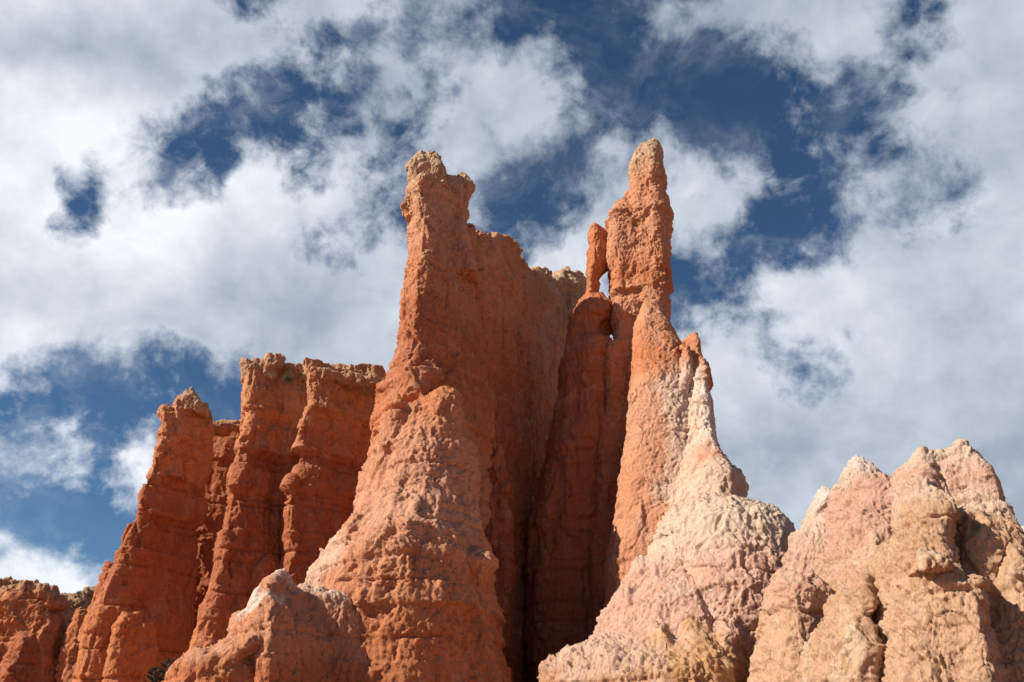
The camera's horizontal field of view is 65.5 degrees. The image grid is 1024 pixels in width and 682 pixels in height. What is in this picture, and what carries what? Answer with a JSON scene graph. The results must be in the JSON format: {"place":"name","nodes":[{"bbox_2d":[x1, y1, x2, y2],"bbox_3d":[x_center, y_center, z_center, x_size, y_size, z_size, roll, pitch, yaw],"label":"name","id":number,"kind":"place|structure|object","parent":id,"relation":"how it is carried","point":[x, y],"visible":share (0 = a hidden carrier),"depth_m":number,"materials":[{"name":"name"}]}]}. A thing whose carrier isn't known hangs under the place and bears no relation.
{"place":"outdoors","nodes":[
{"label":"outdoors","id":0,"kind":"place"},
{"bbox_2d":[0,0,1023,592],"label":"sky","id":1,"kind":"structure","parent":0,"point":[190,189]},
{"bbox_3d":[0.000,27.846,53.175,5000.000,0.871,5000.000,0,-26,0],"label":"ground","id":2,"kind":"structure","parent":0,"visible":0},
{"bbox_2d":[0,631,44,681],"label":"rock outcrop","id":3,"kind":"object","parent":2,"relation":"on","point":[21,661],"visible":1,"depth_m":103.64,"materials":[{"name":"stone"}]},
{"bbox_2d":[0,576,75,681],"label":"rock cliff","id":4,"kind":"structure","parent":2,"relation":"on","point":[43,613],"depth_m":122.59,"materials":[{"name":"orange stone"}]},
{"bbox_2d":[54,586,95,681],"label":"rock cliff","id":5,"kind":"structure","parent":2,"relation":"on","point":[69,648],"depth_m":122.07,"materials":[{"name":"stone"}]},
{"bbox_2d":[72,386,214,681],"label":"rock tower","id":6,"kind":"structure","parent":2,"relation":"on","point":[139,620],"depth_m":89.91,"materials":[{"name":"stone"}]},
{"bbox_2d":[143,658,174,681],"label":"pine tree","id":7,"kind":"object","parent":2,"relation":"on","point":[154,677],"visible":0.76,"depth_m":50.76,"materials":[{"name":"green plant"}]},
{"bbox_2d":[193,419,240,630],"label":"rock wall","id":8,"kind":"structure","parent":2,"relation":"on","point":[226,435],"depth_m":100.41,"materials":[{"name":"stone"}]},
{"bbox_2d":[161,568,367,681],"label":"rock ridge","id":9,"kind":"object","parent":2,"relation":"on","point":[282,627],"visible":0.91,"depth_m":42.49,"materials":[{"name":"stone"}]},
{"bbox_2d":[188,352,385,650],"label":"rock cliff","id":10,"kind":"structure","parent":2,"relation":"on","point":[302,445],"depth_m":85.83,"materials":[{"name":"stone"}]},
{"bbox_2d":[281,374,292,383],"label":"shrub","id":11,"kind":"object","parent":10,"relation":"on","point":[288,378],"visible":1,"depth_m":90.06,"materials":[{"name":"green plant"}]},
{"bbox_2d":[304,149,586,681],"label":"hoodoo","id":12,"kind":"object","parent":2,"relation":"on","point":[420,561],"visible":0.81,"depth_m":62.43,"materials":[{"name":"stone"}]},
{"bbox_2d":[523,292,611,681],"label":"rock buttress","id":13,"kind":"object","parent":2,"relation":"on","point":[558,557],"visible":0.69,"depth_m":68.63,"materials":[{"name":"stone"}]},
{"bbox_2d":[585,222,610,336],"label":"rock needle","id":14,"kind":"object","parent":13,"relation":"on","point":[596,268],"visible":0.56,"depth_m":80.83,"materials":[{"name":"stone"}]},
{"bbox_2d":[537,492,795,681],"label":"rock mound","id":15,"kind":"object","parent":2,"relation":"on","point":[684,604],"visible":0.82,"depth_m":43.92,"materials":[{"name":"stone"}]},
{"bbox_2d":[587,137,748,638],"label":"hoodoo","id":16,"kind":"object","parent":2,"relation":"on","point":[659,454],"visible":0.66,"depth_m":66.11,"materials":[{"name":"stone"}]},
{"bbox_2d":[747,485,832,681],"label":"rock peak","id":17,"kind":"object","parent":2,"relation":"on","point":[797,592],"visible":0.62,"depth_m":38.00,"materials":[{"name":"stone"}]},
{"bbox_2d":[795,454,893,681],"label":"rock peak","id":18,"kind":"object","parent":2,"relation":"on","point":[844,643],"visible":0.62,"depth_m":36.34,"materials":[{"name":"stone"}]},
{"bbox_2d":[868,438,1023,681],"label":"rock peak","id":19,"kind":"object","parent":2,"relation":"on","point":[946,568],"visible":0.87,"depth_m":32.40,"materials":[{"name":"stone"}]}
]}

